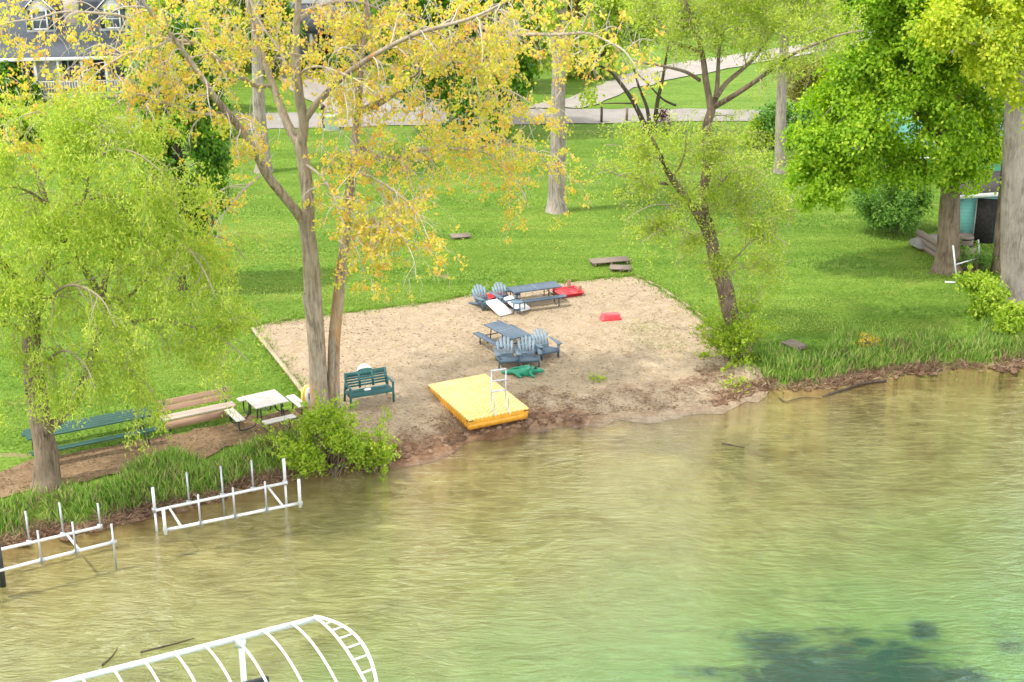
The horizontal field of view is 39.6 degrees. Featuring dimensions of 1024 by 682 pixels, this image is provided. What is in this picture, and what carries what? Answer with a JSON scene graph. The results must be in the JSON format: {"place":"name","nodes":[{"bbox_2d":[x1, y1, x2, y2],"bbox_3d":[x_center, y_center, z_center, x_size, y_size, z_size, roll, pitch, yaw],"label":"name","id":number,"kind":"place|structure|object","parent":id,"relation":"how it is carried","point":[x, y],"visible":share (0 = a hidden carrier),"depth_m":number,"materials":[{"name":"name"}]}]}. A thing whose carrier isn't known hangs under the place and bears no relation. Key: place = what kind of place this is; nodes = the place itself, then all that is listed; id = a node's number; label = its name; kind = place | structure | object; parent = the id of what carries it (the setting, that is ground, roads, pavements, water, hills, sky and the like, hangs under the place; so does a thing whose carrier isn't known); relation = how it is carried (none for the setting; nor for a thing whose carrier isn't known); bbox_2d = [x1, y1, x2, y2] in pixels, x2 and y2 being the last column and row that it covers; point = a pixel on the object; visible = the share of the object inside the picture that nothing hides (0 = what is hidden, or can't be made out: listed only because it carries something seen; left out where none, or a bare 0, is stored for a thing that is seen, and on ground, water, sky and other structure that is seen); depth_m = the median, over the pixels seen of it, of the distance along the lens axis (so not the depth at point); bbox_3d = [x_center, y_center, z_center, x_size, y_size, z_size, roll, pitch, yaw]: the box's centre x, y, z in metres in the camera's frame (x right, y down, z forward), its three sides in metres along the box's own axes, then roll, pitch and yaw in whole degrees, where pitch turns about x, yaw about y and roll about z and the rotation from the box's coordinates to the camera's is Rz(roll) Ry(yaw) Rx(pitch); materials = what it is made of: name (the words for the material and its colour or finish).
{"place":"outdoors","nodes":[
{"label":"outdoors","id":0,"kind":"place"},
{"bbox_2d":[0,407,318,497],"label":"dirt path","id":1,"kind":"structure","parent":0,"point":[83,469],"depth_m":41.49,"materials":[{"name":"brown soil"}]},
{"bbox_2d":[21,406,156,455],"bbox_3d":[-12.364,2.731,41.679,3.600,0.760,1.688,-11,24,-26],"label":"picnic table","id":2,"kind":"object","parent":1,"relation":"on","point":[102,420],"visible":0.62,"depth_m":41.47,"materials":[{"name":"green wood"}]},
{"bbox_2d":[158,386,235,432],"bbox_3d":[-9.536,2.074,43.135,2.261,0.927,0.555,-12,24,-28],"label":"long bench","id":3,"kind":"object","parent":1,"relation":"on","point":[197,418],"visible":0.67,"depth_m":43.06,"materials":[{"name":"brown wood"}]},
{"bbox_2d":[224,389,303,432],"bbox_3d":[-7.497,2.089,43.369,2.298,0.726,2.298,-13,24,-30],"label":"picnic table","id":4,"kind":"object","parent":1,"relation":"on","point":[265,399],"visible":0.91,"depth_m":43.13,"materials":[{"name":"grey wood"}]},
{"bbox_2d":[301,385,309,407],"bbox_3d":[-6.372,1.740,44.385,0.438,0.715,0.268,-9,23,-22],"label":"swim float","id":5,"kind":"object","parent":1,"relation":"on","point":[305,393],"visible":0.51,"depth_m":44.28,"materials":[{"name":"yellow plastic"}]},
{"bbox_2d":[277,73,481,111],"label":"concrete driveway","id":6,"kind":"structure","parent":0,"point":[310,88],"depth_m":90.34,"materials":[{"name":"grey concrete"}]},
{"bbox_2d":[78,108,791,132],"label":"road","id":7,"kind":"structure","parent":0,"point":[593,115],"depth_m":84.50,"materials":[{"name":"grey asphalt"}]},
{"bbox_2d":[0,367,1023,681],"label":"lake bed","id":8,"kind":"object","parent":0,"point":[886,667],"visible":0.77,"depth_m":37.19,"materials":[{"name":"green liquid"}]},
{"bbox_2d":[0,502,117,587],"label":"dock frame","id":9,"kind":"object","parent":8,"relation":"on","point":[75,551],"visible":1,"depth_m":36.25,"materials":[{"name":"white paint"}]},
{"bbox_2d":[0,438,408,545],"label":"dead reed litter","id":10,"kind":"object","parent":8,"relation":"on","point":[271,478],"visible":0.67,"depth_m":38.80,"materials":[{"name":"brown plant"}]},
{"bbox_2d":[53,615,377,681],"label":"frame","id":11,"kind":"object","parent":8,"relation":"on","point":[240,640],"visible":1,"depth_m":27.85,"materials":[{"name":"white paint"}]},
{"bbox_2d":[151,458,302,534],"bbox_3d":[-7.660,4.436,38.329,3.783,1.746,1.531,-10,23,-24],"label":"dock frame","id":12,"kind":"object","parent":8,"relation":"on","point":[234,516],"visible":0.98,"depth_m":38.26,"materials":[{"name":"white paint"}]},
{"bbox_2d":[345,406,400,482],"bbox_3d":[-4.033,2.962,41.469,1.802,1.880,2.162,0,21,0],"label":"shore bush","id":13,"kind":"object","parent":8,"relation":"on","point":[375,451],"visible":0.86,"depth_m":41.27,"materials":[{"name":"green plant"}]},
{"bbox_2d":[0,359,1023,547],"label":"mud clods","id":14,"kind":"object","parent":8,"relation":"on","point":[559,419],"visible":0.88,"depth_m":44.26,"materials":[{"name":"brown soil"}]},
{"bbox_2d":[822,379,886,396],"bbox_3d":[11.370,1.531,47.329,2.649,0.178,0.212,-10,23,-24],"label":"driftwood log","id":15,"kind":"object","parent":8,"relation":"on","point":[867,382],"visible":1,"depth_m":47.46,"materials":[{"name":"brown wood"}]},
{"bbox_2d":[727,348,1023,400],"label":"dead reed litter","id":16,"kind":"object","parent":8,"relation":"on","point":[842,382],"visible":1,"depth_m":47.85,"materials":[{"name":"brown plant"}]},
{"bbox_2d":[0,0,1023,544],"bbox_3d":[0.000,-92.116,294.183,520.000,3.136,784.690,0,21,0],"label":"lawn","id":17,"kind":"structure","parent":0,"point":[684,92],"depth_m":59.64,"materials":[{"name":"green plant"}]},
{"bbox_2d":[0,58,43,106],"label":"porch shrub","id":18,"kind":"object","parent":17,"relation":"on","point":[5,66],"visible":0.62,"depth_m":87.89,"materials":[{"name":"green plant"}]},
{"bbox_2d":[0,103,73,143],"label":"roadside shrub","id":19,"kind":"object","parent":17,"relation":"on","point":[23,129],"visible":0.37,"depth_m":78.26,"materials":[{"name":"green plant"}]},
{"bbox_2d":[0,0,159,99],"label":"grey roofed house","id":20,"kind":"structure","parent":17,"relation":"on","point":[57,49],"depth_m":90.11,"materials":[{"name":"white"}]},
{"bbox_2d":[10,61,32,78],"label":"window","id":21,"kind":"structure","parent":20,"relation":"in","point":[23,69],"depth_m":90.48,"materials":[{"name":"white"}]},
{"bbox_2d":[25,10,53,29],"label":"window","id":22,"kind":"structure","parent":20,"relation":"in","point":[45,22],"depth_m":89.84,"materials":[{"name":"white"}]},
{"bbox_2d":[62,60,91,79],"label":"window","id":23,"kind":"structure","parent":20,"relation":"in","point":[68,63],"depth_m":90.79,"materials":[{"name":"white"}]},
{"bbox_2d":[92,60,106,87],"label":"door","id":24,"kind":"structure","parent":20,"relation":"in","point":[102,73],"depth_m":91.10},
{"bbox_2d":[99,8,125,28],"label":"window","id":25,"kind":"structure","parent":20,"relation":"in","point":[118,21],"depth_m":90.37,"materials":[{"name":"white glass"}]},
{"bbox_2d":[109,59,127,78],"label":"window","id":26,"kind":"structure","parent":20,"relation":"in","point":[117,68],"depth_m":91.21,"materials":[{"name":"white glass"}]},
{"bbox_2d":[0,83,273,493],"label":"willow tree","id":27,"kind":"object","parent":17,"relation":"on","point":[31,299],"visible":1,"depth_m":35.90,"materials":[{"name":"green plant"}]},
{"bbox_2d":[0,424,314,535],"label":"bank grass","id":28,"kind":"structure","parent":17,"relation":"on","point":[113,487],"depth_m":39.52,"materials":[{"name":"green plant"}]},
{"bbox_2d":[120,0,242,92],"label":"background tree","id":29,"kind":"object","parent":17,"relation":"on","point":[129,43],"visible":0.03,"depth_m":83.05,"materials":[{"name":"green plant"}]},
{"bbox_2d":[129,5,235,290],"bbox_3d":[-12.409,-7.020,53.201,4.144,10.916,3.594,0,21,0],"label":"holly tree","id":30,"kind":"object","parent":17,"relation":"on","point":[213,152],"visible":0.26,"depth_m":52.24,"materials":[{"name":"green plant"}]},
{"bbox_2d":[193,0,250,55],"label":"background tree","id":31,"kind":"object","parent":17,"relation":"on","point":[242,4],"visible":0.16,"depth_m":96.72,"materials":[{"name":"yellow plant"}]},
{"bbox_2d":[205,113,250,139],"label":"roadside shrub","id":32,"kind":"object","parent":17,"relation":"on","point":[222,129],"visible":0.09,"depth_m":78.79,"materials":[{"name":"green plant"}]},
{"bbox_2d":[251,0,273,173],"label":"tall tree","id":33,"kind":"object","parent":17,"relation":"on","point":[259,110],"visible":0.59,"depth_m":70.77,"materials":[{"name":"grey plant"}]},
{"bbox_2d":[239,0,305,75],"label":"background tree","id":34,"kind":"object","parent":17,"relation":"on","point":[288,9],"visible":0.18,"depth_m":94.64,"materials":[{"name":"green plant"}]},
{"bbox_2d":[239,0,369,67],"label":"house","id":35,"kind":"structure","parent":17,"relation":"on","point":[311,31],"depth_m":101.83,"materials":[{"name":"white"}]},
{"bbox_2d":[317,33,330,53],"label":"door","id":36,"kind":"structure","parent":35,"relation":"in","point":[323,35],"depth_m":103.25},
{"bbox_2d":[252,385,395,479],"bbox_3d":[-5.565,2.595,41.387,3.516,2.752,3.430,-9,23,-23],"label":"shore bush","id":37,"kind":"object","parent":17,"relation":"on","point":[323,426],"visible":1,"depth_m":40.71,"materials":[{"name":"green plant"}]},
{"bbox_2d":[300,52,351,70],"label":"porch shrub","id":38,"kind":"object","parent":17,"relation":"on","point":[331,60],"visible":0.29,"depth_m":98.18,"materials":[{"name":"green plant"}]},
{"bbox_2d":[324,114,339,130],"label":"utility box","id":39,"kind":"object","parent":17,"relation":"on","point":[336,128],"visible":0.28,"depth_m":81.16,"materials":[{"name":"metal"}]},
{"bbox_2d":[0,0,665,411],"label":"poplar tree","id":40,"kind":"object","parent":17,"relation":"on","point":[434,56],"visible":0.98,"depth_m":39.72,"materials":[{"name":"yellow plant"}]},
{"bbox_2d":[346,0,372,57],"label":"background tree","id":41,"kind":"object","parent":17,"relation":"on","point":[348,8],"visible":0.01,"depth_m":99.05,"materials":[{"name":"yellow plant"}]},
{"bbox_2d":[361,0,546,141],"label":"maple tree","id":42,"kind":"object","parent":17,"relation":"on","point":[528,67],"visible":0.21,"depth_m":77.78,"materials":[{"name":"green plant"}]},
{"bbox_2d":[450,233,470,239],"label":"plank platform","id":43,"kind":"structure","parent":17,"relation":"on","point":[459,235],"depth_m":61.43,"materials":[{"name":"brown wood"}]},
{"bbox_2d":[502,0,572,88],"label":"background tree","id":44,"kind":"object","parent":17,"relation":"on","point":[548,56],"visible":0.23,"depth_m":90.17,"materials":[{"name":"green plant"}]},
{"bbox_2d":[537,0,573,214],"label":"tall tree","id":45,"kind":"object","parent":17,"relation":"on","point":[556,144],"visible":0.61,"depth_m":63.53,"materials":[{"name":"grey plant"}]},
{"bbox_2d":[553,0,602,29],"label":"background tree","id":46,"kind":"object","parent":17,"relation":"on","point":[576,7],"visible":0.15,"depth_m":98.65,"materials":[{"name":"yellow plant"}]},
{"bbox_2d":[566,14,623,79],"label":"background tree","id":47,"kind":"object","parent":17,"relation":"on","point":[599,70],"visible":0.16,"depth_m":95.20,"materials":[{"name":"green plant"}]},
{"bbox_2d":[588,256,630,266],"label":"plank platform","id":48,"kind":"structure","parent":17,"relation":"on","point":[608,260],"depth_m":58.01,"materials":[{"name":"brown wood"}]},
{"bbox_2d":[610,265,630,271],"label":"plank platform","id":49,"kind":"structure","parent":17,"relation":"on","point":[620,267],"depth_m":57.25,"materials":[{"name":"brown wood"}]},
{"bbox_2d":[574,0,694,133],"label":"crab apple tree","id":50,"kind":"object","parent":17,"relation":"on","point":[613,17],"visible":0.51,"depth_m":78.31,"materials":[{"name":"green plant"}]},
{"bbox_2d":[652,107,671,130],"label":"maroon shrub","id":51,"kind":"object","parent":17,"relation":"on","point":[662,116],"visible":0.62,"depth_m":80.69,"materials":[{"name":"brown plant"}]},
{"bbox_2d":[570,0,867,357],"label":"leaning willow","id":52,"kind":"object","parent":17,"relation":"on","point":[687,13],"visible":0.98,"depth_m":45.67,"materials":[{"name":"green plant"}]},
{"bbox_2d":[688,274,795,371],"bbox_3d":[7.901,-0.555,48.161,3.586,2.814,3.012,-6,22,-15],"label":"willow shrub","id":53,"kind":"object","parent":17,"relation":"on","point":[732,342],"visible":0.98,"depth_m":47.97,"materials":[{"name":"green plant"}]},
{"bbox_2d":[703,0,781,30],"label":"background tree","id":54,"kind":"object","parent":17,"relation":"on","point":[721,11],"visible":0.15,"depth_m":113.86,"materials":[{"name":"green plant"}]},
{"bbox_2d":[727,352,765,365],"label":"weed plant","id":55,"kind":"object","parent":17,"relation":"on","point":[750,357],"visible":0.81,"depth_m":48.19,"materials":[{"name":"green plant"}]},
{"bbox_2d":[734,111,774,147],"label":"lime shrub","id":56,"kind":"object","parent":17,"relation":"on","point":[755,127],"visible":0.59,"depth_m":76.58,"materials":[{"name":"green plant"}]},
{"bbox_2d":[752,100,821,146],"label":"laurel shrub","id":57,"kind":"object","parent":17,"relation":"on","point":[768,114],"visible":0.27,"depth_m":76.33,"materials":[{"name":"green plant"}]},
{"bbox_2d":[781,339,806,351],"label":"plank platform","id":58,"kind":"structure","parent":17,"relation":"on","point":[797,344],"depth_m":49.25,"materials":[{"name":"grey wood"}]},
{"bbox_2d":[755,0,847,173],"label":"tall tree","id":59,"kind":"object","parent":17,"relation":"on","point":[780,115],"visible":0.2,"depth_m":70.79,"materials":[{"name":"grey plant"}]},
{"bbox_2d":[775,51,834,105],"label":"tan shrub","id":60,"kind":"object","parent":17,"relation":"on","point":[798,87],"visible":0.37,"depth_m":82.10,"materials":[{"name":"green plant"}]},
{"bbox_2d":[852,331,882,350],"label":"flowering plant","id":61,"kind":"object","parent":17,"relation":"on","point":[866,342],"visible":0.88,"depth_m":48.80,"materials":[{"name":"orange plant"}]},
{"bbox_2d":[754,315,1023,381],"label":"bank grass","id":62,"kind":"structure","parent":17,"relation":"on","point":[784,357],"depth_m":48.86,"materials":[{"name":"green plant"}]},
{"bbox_2d":[778,0,1004,275],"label":"maple tree","id":63,"kind":"object","parent":17,"relation":"on","point":[886,70],"visible":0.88,"depth_m":54.06,"materials":[{"name":"green plant"}]},
{"bbox_2d":[847,174,937,236],"bbox_3d":[16.536,-6.085,61.966,3.988,3.186,3.675,0,21,0],"label":"round shrub","id":64,"kind":"object","parent":17,"relation":"on","point":[880,209],"visible":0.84,"depth_m":61.25,"materials":[{"name":"green plant"}]},
{"bbox_2d":[908,234,936,248],"bbox_3d":[18.005,-4.292,60.195,2.226,0.442,1.189,-5,22,-14],"label":"overturned boat","id":65,"kind":"object","parent":17,"relation":"on","point":[917,242],"visible":0.33,"depth_m":59.83,"materials":[{"name":"paint"}]},
{"bbox_2d":[849,48,1003,177],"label":"teal house","id":66,"kind":"structure","parent":17,"relation":"on","point":[997,168],"depth_m":70.58,"materials":[{"name":"teal wood"}]},
{"bbox_2d":[917,230,975,265],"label":"retaining wall","id":67,"kind":"structure","parent":17,"relation":"on","point":[929,242],"depth_m":59.20,"materials":[{"name":"wood"}]},
{"bbox_2d":[901,0,1023,304],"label":"cottonwood tree","id":68,"kind":"object","parent":17,"relation":"on","point":[946,23],"visible":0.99,"depth_m":48.41,"materials":[{"name":"green plant"}]},
{"bbox_2d":[945,240,979,283],"bbox_3d":[18.054,-3.302,56.353,0.452,1.580,2.720,19,28,40],"label":"pipe stand","id":69,"kind":"object","parent":17,"relation":"on","point":[955,264],"visible":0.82,"depth_m":55.77,"materials":[{"name":"white paint"}]},
{"bbox_2d":[960,233,973,248],"bbox_3d":[19.110,-4.212,60.061,0.750,0.550,0.739,0,21,0],"label":"planter barrel","id":70,"kind":"object","parent":17,"relation":"on","point":[967,239],"visible":0.6,"depth_m":59.77,"materials":[{"name":"brown wood"}]},
{"bbox_2d":[950,65,1003,273],"bbox_3d":[19.099,-7.397,55.821,2.388,9.855,4.348,12,24,29],"label":"slender tree","id":71,"kind":"object","parent":17,"relation":"on","point":[996,265],"visible":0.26,"depth_m":55.52,"materials":[{"name":"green plant"}]},
{"bbox_2d":[958,239,999,271],"bbox_3d":[18.593,-3.404,57.132,2.216,1.415,1.771,0,21,0],"label":"brush clump","id":72,"kind":"object","parent":17,"relation":"on","point":[983,261],"visible":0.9,"depth_m":57.00,"materials":[{"name":"green plant"}]},
{"bbox_2d":[960,171,1000,243],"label":"teal shed","id":73,"kind":"structure","parent":17,"relation":"on","point":[978,212],"depth_m":60.39,"materials":[{"name":"teal wood"}]},
{"bbox_2d":[974,198,997,243],"bbox_3d":[20.236,-5.448,61.328,0.795,1.900,2.200,3,21,7],"label":"doorway","id":74,"kind":"structure","parent":73,"relation":"in","point":[986,212],"depth_m":60.30,"materials":[{"name":"black"}]},
{"bbox_2d":[952,264,1011,320],"bbox_3d":[17.219,-1.697,52.064,2.142,2.142,2.215,19,28,40],"label":"round shrub","id":75,"kind":"object","parent":17,"relation":"on","point":[987,297],"visible":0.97,"depth_m":51.72,"materials":[{"name":"green plant"}]},
{"bbox_2d":[990,299,1023,337],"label":"round shrub","id":76,"kind":"object","parent":17,"relation":"on","point":[1009,317],"visible":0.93,"depth_m":50.00,"materials":[{"name":"green plant"}]},
{"bbox_2d":[0,371,1023,681],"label":"water","id":77,"kind":"structure","parent":0,"point":[996,381],"depth_m":38.59,"materials":[{"name":"green liquid"}]},
{"bbox_2d":[140,638,193,652],"bbox_3d":[-7.968,7.046,32.946,1.265,0.058,0.061,-10,23,-25],"label":"sunken branch","id":78,"kind":"object","parent":77,"relation":"on","point":[147,650],"visible":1,"depth_m":32.86,"materials":[{"name":"brown plant"}]},
{"bbox_2d":[256,277,768,475],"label":"sand beach","id":79,"kind":"structure","parent":0,"point":[407,386],"depth_m":48.58,"materials":[{"name":"beige sand"}]},
{"bbox_2d":[251,327,302,391],"bbox_3d":[-7.795,0.753,47.833,0.175,0.146,7.220,-9,23,-22],"label":"edging timber","id":80,"kind":"object","parent":79,"relation":"on","point":[280,362],"visible":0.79,"depth_m":47.96,"materials":[{"name":"beige wood"}]},
{"bbox_2d":[343,367,394,407],"bbox_3d":[-4.507,1.437,44.725,1.470,1.014,0.734,-9,23,-22],"label":"park bench","id":81,"kind":"object","parent":79,"relation":"on","point":[350,393],"visible":1,"depth_m":44.76,"materials":[{"name":"green paint"}]},
{"bbox_2d":[208,204,697,429],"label":"fallen leaves","id":82,"kind":"object","parent":79,"relation":"on","point":[451,318],"visible":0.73,"depth_m":51.92,"materials":[{"name":"yellow plant"}]},
{"bbox_2d":[428,368,528,429],"bbox_3d":[-1.073,1.301,45.016,2.075,1.721,3.299,-10,23,-25],"label":"swim raft","id":83,"kind":"object","parent":79,"relation":"on","point":[476,401],"visible":0.99,"depth_m":44.76,"materials":[{"name":"yellow wood"}]},
{"bbox_2d":[468,284,500,310],"bbox_3d":[-1.069,-1.669,53.059,0.907,0.746,1.120,-14,25,-32],"label":"adirondack chair","id":84,"kind":"object","parent":79,"relation":"on","point":[482,299],"visible":0.97,"depth_m":53.14,"materials":[{"name":"blue wood"}]},
{"bbox_2d":[486,299,511,315],"bbox_3d":[-0.490,-1.230,52.481,0.600,0.356,0.987,-15,25,-34],"label":"leaning board","id":85,"kind":"object","parent":79,"relation":"on","point":[499,307],"visible":1,"depth_m":52.43,"materials":[{"name":"white plastic"}]},
{"bbox_2d":[473,320,538,348],"bbox_3d":[-0.214,-0.110,49.391,1.620,0.624,1.750,-13,25,-31],"label":"picnic table","id":86,"kind":"object","parent":79,"relation":"on","point":[511,332],"visible":0.88,"depth_m":49.28,"materials":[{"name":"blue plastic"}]},
{"bbox_2d":[492,282,520,303],"bbox_3d":[-0.328,-1.752,53.309,0.907,0.746,1.120,-12,24,-29],"label":"adirondack chair","id":87,"kind":"object","parent":79,"relation":"on","point":[502,293],"visible":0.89,"depth_m":53.45,"materials":[{"name":"blue wood"}]},
{"bbox_2d":[493,336,521,368],"bbox_3d":[-0.193,0.357,48.163,0.907,0.823,1.120,-4,21,-10],"label":"adirondack chair","id":88,"kind":"object","parent":79,"relation":"on","point":[503,357],"visible":0.98,"depth_m":48.31,"materials":[{"name":"blue wood"}]},
{"bbox_2d":[243,272,780,407],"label":"edge grass","id":89,"kind":"structure","parent":79,"relation":"on","point":[646,279],"depth_m":52.98,"materials":[{"name":"green plant"}]},
{"bbox_2d":[510,299,522,314],"bbox_3d":[0.176,-1.232,52.328,0.470,0.482,0.470,0,21,0],"label":"side table","id":90,"kind":"object","parent":79,"relation":"on","point":[516,301],"visible":1,"depth_m":52.22,"materials":[{"name":"blue plastic"}]},
{"bbox_2d":[504,295,529,311],"bbox_3d":[0.166,-1.392,52.944,0.600,0.356,0.987,-16,26,-36],"label":"leaning board","id":91,"kind":"object","parent":79,"relation":"on","point":[516,306],"visible":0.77,"depth_m":52.83,"materials":[{"name":"white plastic"}]},
{"bbox_2d":[501,364,543,377],"bbox_3d":[0.363,0.980,47.405,1.435,0.324,0.580,-2,21,-6],"label":"toy crocodile","id":92,"kind":"object","parent":79,"relation":"on","point":[523,370],"visible":1,"depth_m":47.31,"materials":[{"name":"green plastic"}]},
{"bbox_2d":[515,335,542,366],"bbox_3d":[0.528,0.335,48.206,0.907,0.822,1.120,-3,21,-7],"label":"adirondack chair","id":93,"kind":"object","parent":79,"relation":"on","point":[530,357],"visible":0.98,"depth_m":48.36,"materials":[{"name":"blue plastic"}]},
{"bbox_2d":[504,281,566,309],"bbox_3d":[0.848,-1.730,53.406,1.950,0.664,1.640,-8,23,-21],"label":"picnic table","id":94,"kind":"object","parent":79,"relation":"on","point":[544,286],"visible":0.92,"depth_m":53.09,"materials":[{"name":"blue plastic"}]},
{"bbox_2d":[528,328,562,360],"bbox_3d":[1.084,0.064,48.784,0.907,0.823,1.120,-11,24,-26],"label":"adirondack chair","id":95,"kind":"object","parent":79,"relation":"on","point":[546,348],"visible":0.91,"depth_m":48.85,"materials":[{"name":"blue plastic"}]},
{"bbox_2d":[396,362,739,450],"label":"shore litter","id":96,"kind":"object","parent":79,"relation":"on","point":[623,392],"visible":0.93,"depth_m":45.83,"materials":[{"name":"brown soil"}]},
{"bbox_2d":[552,280,584,297],"bbox_3d":[2.150,-2.004,54.445,1.050,0.420,0.892,-9,23,-22],"label":"sandbox","id":97,"kind":"object","parent":79,"relation":"on","point":[569,290],"visible":0.78,"depth_m":54.51,"materials":[{"name":"red plastic"}]},
{"bbox_2d":[599,312,621,321],"bbox_3d":[3.589,-0.894,51.895,0.780,0.200,0.422,-5,22,-13],"label":"overturned tub","id":98,"kind":"object","parent":79,"relation":"on","point":[610,316],"visible":1,"depth_m":51.75,"materials":[{"name":"red plastic"}]},
{"bbox_2d":[619,320,686,351],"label":"edge grass","id":99,"kind":"structure","parent":79,"relation":"on","point":[656,334],"depth_m":50.60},
{"bbox_2d":[719,373,763,392],"bbox_3d":[7.341,1.375,47.059,1.456,0.340,1.563,19,28,41],"label":"weed plant","id":100,"kind":"object","parent":79,"relation":"on","point":[730,381],"visible":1,"depth_m":47.02,"materials":[{"name":"green plant"}]},
{"bbox_2d":[530,31,874,107],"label":"gravel path","id":101,"kind":"structure","parent":0,"point":[613,88],"depth_m":97.42,"materials":[{"name":"beige gravel"}]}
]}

